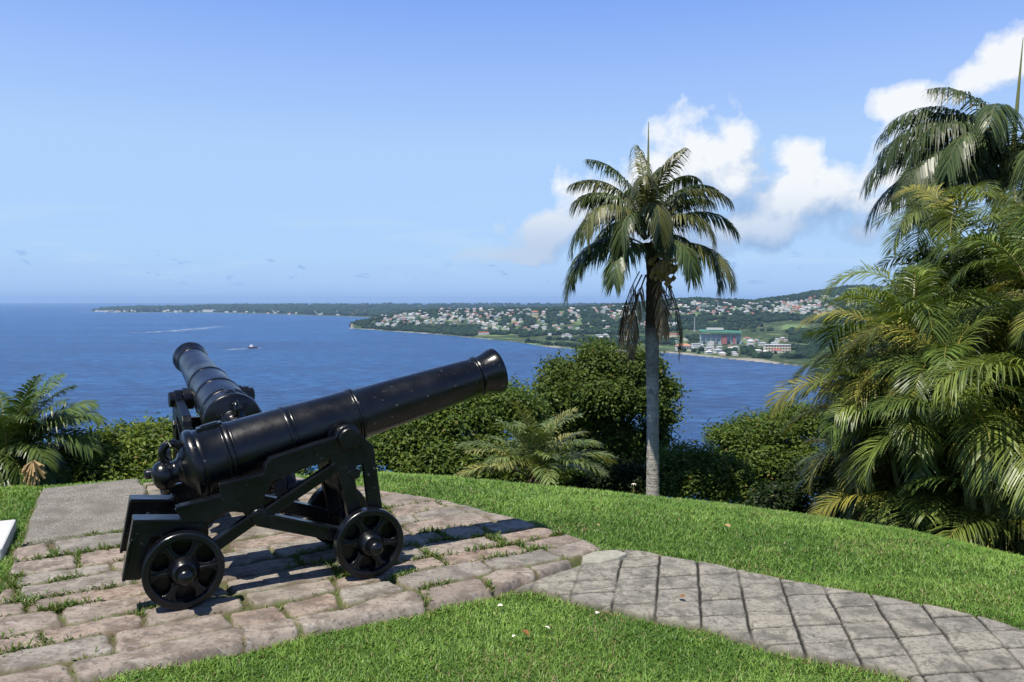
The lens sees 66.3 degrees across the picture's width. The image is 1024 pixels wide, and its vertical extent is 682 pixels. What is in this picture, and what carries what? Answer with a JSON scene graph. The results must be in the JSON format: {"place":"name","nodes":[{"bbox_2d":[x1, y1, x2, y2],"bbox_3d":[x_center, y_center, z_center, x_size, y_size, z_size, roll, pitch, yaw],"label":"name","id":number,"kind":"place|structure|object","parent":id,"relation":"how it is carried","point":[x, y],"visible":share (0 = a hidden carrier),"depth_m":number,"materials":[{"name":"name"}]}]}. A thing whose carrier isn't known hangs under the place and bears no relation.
{"place":"outdoors","nodes":[
{"label":"outdoors","id":0,"kind":"place"},
{"bbox_2d":[0,477,602,681],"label":"stone paving","id":1,"kind":"structure","parent":0,"point":[251,573],"depth_m":4.32,"materials":[{"name":"stone"}]},
{"bbox_2d":[144,342,303,513],"bbox_3d":[-2.460,0.663,6.455,1.030,1.211,2.332,-2,3,-31],"label":"cannon","id":2,"kind":"object","parent":1,"relation":"on","point":[213,391],"visible":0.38,"depth_m":6.13,"materials":[{"name":"black paint"}]},
{"bbox_2d":[0,481,608,672],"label":"weeds","id":3,"kind":"object","parent":1,"relation":"on","point":[11,581],"visible":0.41,"depth_m":4.70,"materials":[{"name":"green plant"}]},
{"bbox_2d":[120,348,507,609],"bbox_3d":[-1.098,0.713,4.775,2.322,1.278,1.030,-2,3,-28],"label":"cannon","id":4,"kind":"object","parent":1,"relation":"on","point":[211,472],"visible":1,"depth_m":4.46,"materials":[{"name":"black paint"}]},
{"bbox_2d":[0,303,845,517],"bbox_3d":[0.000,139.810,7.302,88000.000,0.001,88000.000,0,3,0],"label":"sea","id":5,"kind":"structure","parent":0,"point":[118,365],"depth_m":1848.98,"materials":[{"name":"liquid"}]},
{"bbox_2d":[88,286,896,369],"bbox_3d":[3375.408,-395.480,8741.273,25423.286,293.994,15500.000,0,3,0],"label":"hills","id":6,"kind":"structure","parent":0,"point":[780,327],"depth_m":2860.37,"materials":[{"name":"green plant"}]},
{"bbox_2d":[114,295,837,355],"bbox_3d":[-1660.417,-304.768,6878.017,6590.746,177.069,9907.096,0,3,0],"label":"distant houses","id":7,"kind":"structure","parent":6,"relation":"on","point":[734,353],"depth_m":3527.72,"materials":[{"name":"paint"}]},
{"bbox_2d":[478,332,489,334],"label":"white building","id":8,"kind":"structure","parent":6,"relation":"on","point":[482,333],"depth_m":3119.23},
{"bbox_2d":[91,283,938,358],"bbox_3d":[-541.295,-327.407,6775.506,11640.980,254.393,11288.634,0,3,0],"label":"forest","id":9,"kind":"object","parent":6,"relation":"on","point":[592,317],"visible":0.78,"depth_m":3611.77,"materials":[{"name":"green plant"}]},
{"bbox_2d":[532,311,537,316],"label":"white building","id":10,"kind":"structure","parent":6,"relation":"on","point":[534,313],"depth_m":3796.36,"materials":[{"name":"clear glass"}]},
{"bbox_2d":[667,333,679,336],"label":"white building","id":11,"kind":"structure","parent":6,"relation":"on","point":[673,334],"depth_m":2663.83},
{"bbox_2d":[675,344,690,350],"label":"white building","id":12,"kind":"structure","parent":6,"relation":"on","point":[687,347],"depth_m":2134.77,"materials":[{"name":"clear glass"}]},
{"bbox_2d":[690,343,700,347],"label":"house","id":13,"kind":"structure","parent":6,"relation":"on","point":[696,345],"depth_m":2245.26,"materials":[{"name":"white concrete"}]},
{"bbox_2d":[713,349,722,352],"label":"house","id":14,"kind":"structure","parent":6,"relation":"on","point":[717,350],"depth_m":2030.79,"materials":[{"name":"white concrete"}]},
{"bbox_2d":[699,328,741,344],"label":"stadium","id":15,"kind":"object","parent":6,"relation":"on","point":[722,339],"visible":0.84,"depth_m":2360.19,"materials":[{"name":"teal glass"}]},
{"bbox_2d":[763,344,790,352],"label":"white building","id":16,"kind":"structure","parent":6,"relation":"on","point":[784,348],"depth_m":2050.84,"materials":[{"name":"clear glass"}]},
{"bbox_2d":[0,470,1023,681],"bbox_3d":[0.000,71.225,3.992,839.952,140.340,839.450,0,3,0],"label":"lawn hill","id":17,"kind":"structure","parent":0,"point":[585,639],"depth_m":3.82,"materials":[{"name":"green plant"}]},
{"bbox_2d":[0,520,16,559],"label":"painted slab","id":18,"kind":"structure","parent":17,"relation":"on","point":[8,528],"depth_m":5.33,"materials":[{"name":"white paint"}]},
{"bbox_2d":[0,372,109,486],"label":"young palm","id":19,"kind":"object","parent":17,"relation":"on","point":[22,426],"visible":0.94,"depth_m":7.54,"materials":[{"name":"green plant"}]},
{"bbox_2d":[12,479,147,554],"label":"concrete slab","id":20,"kind":"structure","parent":17,"relation":"on","point":[68,512],"depth_m":5.93,"materials":[{"name":"grey concrete"}]},
{"bbox_2d":[34,418,147,485],"bbox_3d":[-4.486,1.415,8.303,1.880,1.211,1.692,0,3,0],"label":"shrub","id":21,"kind":"object","parent":17,"relation":"on","point":[99,467],"visible":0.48,"depth_m":7.88,"materials":[{"name":"green plant"}]},
{"bbox_2d":[103,411,197,480],"bbox_3d":[-3.406,1.350,8.372,1.751,1.262,1.611,1,3,25],"label":"shrub","id":22,"kind":"object","parent":17,"relation":"on","point":[157,434],"visible":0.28,"depth_m":8.02,"materials":[{"name":"green plant"}]},
{"bbox_2d":[295,437,386,476],"bbox_3d":[-2.319,1.366,8.611,1.836,1.140,1.296,0,3,0],"label":"shrub","id":23,"kind":"object","parent":17,"relation":"on","point":[306,471],"visible":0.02,"depth_m":8.62,"materials":[{"name":"green plant"}]},
{"bbox_2d":[358,374,588,486],"bbox_3d":[-0.606,1.517,11.241,3.620,2.190,2.339,-1,3,-11],"label":"shrub","id":24,"kind":"object","parent":17,"relation":"on","point":[426,444],"visible":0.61,"depth_m":10.76,"materials":[{"name":"green plant"}]},
{"bbox_2d":[454,400,617,485],"bbox_3d":[0.257,1.301,9.364,1.981,1.293,1.924,1,3,16],"label":"young palm","id":25,"kind":"object","parent":17,"relation":"on","point":[537,457],"visible":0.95,"depth_m":9.27,"materials":[{"name":"green plant"}]},
{"bbox_2d":[581,550,626,564],"bbox_3d":[0.577,1.375,4.952,0.339,0.057,0.206,-1,3,-17],"label":"flat stone","id":26,"kind":"object","parent":17,"relation":"on","point":[603,556],"visible":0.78,"depth_m":4.93,"materials":[{"name":"beige stone"}]},
{"bbox_2d":[522,328,692,467],"bbox_3d":[1.755,2.118,15.545,3.637,4.752,2.686,0,3,0],"label":"leafy tree","id":27,"kind":"object","parent":17,"relation":"on","point":[600,391],"visible":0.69,"depth_m":15.10,"materials":[{"name":"green plant"}]},
{"bbox_2d":[564,450,669,497],"bbox_3d":[1.315,2.290,11.660,2.259,1.298,1.260,0,3,0],"label":"shrub","id":28,"kind":"object","parent":17,"relation":"on","point":[624,474],"visible":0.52,"depth_m":11.44,"materials":[{"name":"green plant"}]},
{"bbox_2d":[559,122,740,496],"bbox_3d":[1.819,-0.241,10.678,2.420,5.385,2.154,0,3,0],"label":"palm tree","id":29,"kind":"object","parent":17,"relation":"on","point":[659,220],"visible":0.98,"depth_m":10.35,"materials":[{"name":"green plant"}]},
{"bbox_2d":[639,433,768,505],"bbox_3d":[2.842,2.301,11.669,2.053,1.795,1.506,0,3,0],"label":"shrub","id":30,"kind":"object","parent":17,"relation":"on","point":[692,473],"visible":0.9,"depth_m":11.31,"materials":[{"name":"green plant"}]},
{"bbox_2d":[693,391,839,506],"bbox_3d":[4.446,2.553,13.619,2.899,3.280,2.274,0,3,0],"label":"shrub","id":31,"kind":"object","parent":17,"relation":"on","point":[758,440],"visible":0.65,"depth_m":13.25,"materials":[{"name":"green plant"}]},
{"bbox_2d":[745,455,849,519],"bbox_3d":[3.814,2.033,9.841,1.986,1.214,1.396,0,3,0],"label":"shrub","id":32,"kind":"object","parent":17,"relation":"on","point":[777,496],"visible":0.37,"depth_m":9.63,"materials":[{"name":"green plant"}]},
{"bbox_2d":[763,284,1023,553],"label":"areca palm","id":33,"kind":"object","parent":17,"relation":"on","point":[915,452],"visible":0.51,"depth_m":7.99,"materials":[{"name":"green plant"}]},
{"bbox_2d":[789,257,1023,469],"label":"areca palm","id":34,"kind":"object","parent":17,"relation":"on","point":[921,293],"visible":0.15,"depth_m":9.19,"materials":[{"name":"green plant"}]},
{"bbox_2d":[794,323,1018,548],"bbox_3d":[4.598,1.237,9.059,2.651,2.987,2.763,0,3,0],"label":"areca palm","id":35,"kind":"object","parent":17,"relation":"on","point":[845,465],"visible":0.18,"depth_m":8.66,"materials":[{"name":"green plant"}]},
{"bbox_2d":[824,234,1016,467],"bbox_3d":[5.721,1.116,10.778,3.012,5.155,1.834,0,3,0],"label":"areca palm","id":36,"kind":"object","parent":17,"relation":"on","point":[970,274],"visible":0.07,"depth_m":10.51,"materials":[{"name":"green plant"}]},
{"bbox_2d":[819,246,1023,553],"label":"areca palm","id":37,"kind":"object","parent":17,"relation":"on","point":[1007,268],"visible":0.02,"depth_m":9.13,"materials":[{"name":"green plant"}]},
{"bbox_2d":[823,480,1022,552],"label":"shrub","id":38,"kind":"object","parent":17,"relation":"on","point":[839,512],"visible":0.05,"depth_m":8.65,"materials":[{"name":"green plant"}]},
{"bbox_2d":[825,206,1023,554],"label":"areca palm","id":39,"kind":"object","parent":17,"relation":"on","point":[947,368],"visible":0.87,"depth_m":7.22,"materials":[{"name":"green plant"}]},
{"bbox_2d":[854,179,1023,442],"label":"areca palm","id":40,"kind":"object","parent":17,"relation":"on","point":[946,223],"visible":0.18,"depth_m":10.37,"materials":[{"name":"green plant"}]},
{"bbox_2d":[858,40,1023,246],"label":"palm tree","id":41,"kind":"object","parent":17,"relation":"on","point":[954,162],"visible":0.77,"depth_m":13.17,"materials":[{"name":"green plant"}]},
{"bbox_2d":[867,185,1023,403],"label":"areca palm","id":42,"kind":"object","parent":17,"relation":"on","point":[1006,198],"visible":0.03,"depth_m":11.02,"materials":[{"name":"green plant"}]},
{"bbox_2d":[943,208,1023,296],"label":"palm tree","id":43,"kind":"object","parent":17,"relation":"on","point":[983,255],"visible":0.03,"depth_m":10.90,"materials":[{"name":"green plant"}]},
{"bbox_2d":[983,297,1023,433],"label":"areca palm","id":44,"kind":"object","parent":17,"relation":"on","point":[1007,343],"visible":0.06,"depth_m":8.37,"materials":[{"name":"green plant"}]},
{"bbox_2d":[0,0,1023,302],"label":"sky","id":45,"kind":"structure","parent":0,"point":[152,151],"materials":[{"name":"blue"}]},
{"bbox_2d":[513,549,1023,681],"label":"garden path","id":46,"kind":"structure","parent":0,"point":[917,642],"depth_m":4.02,"materials":[{"name":"grey stone"}]}
]}

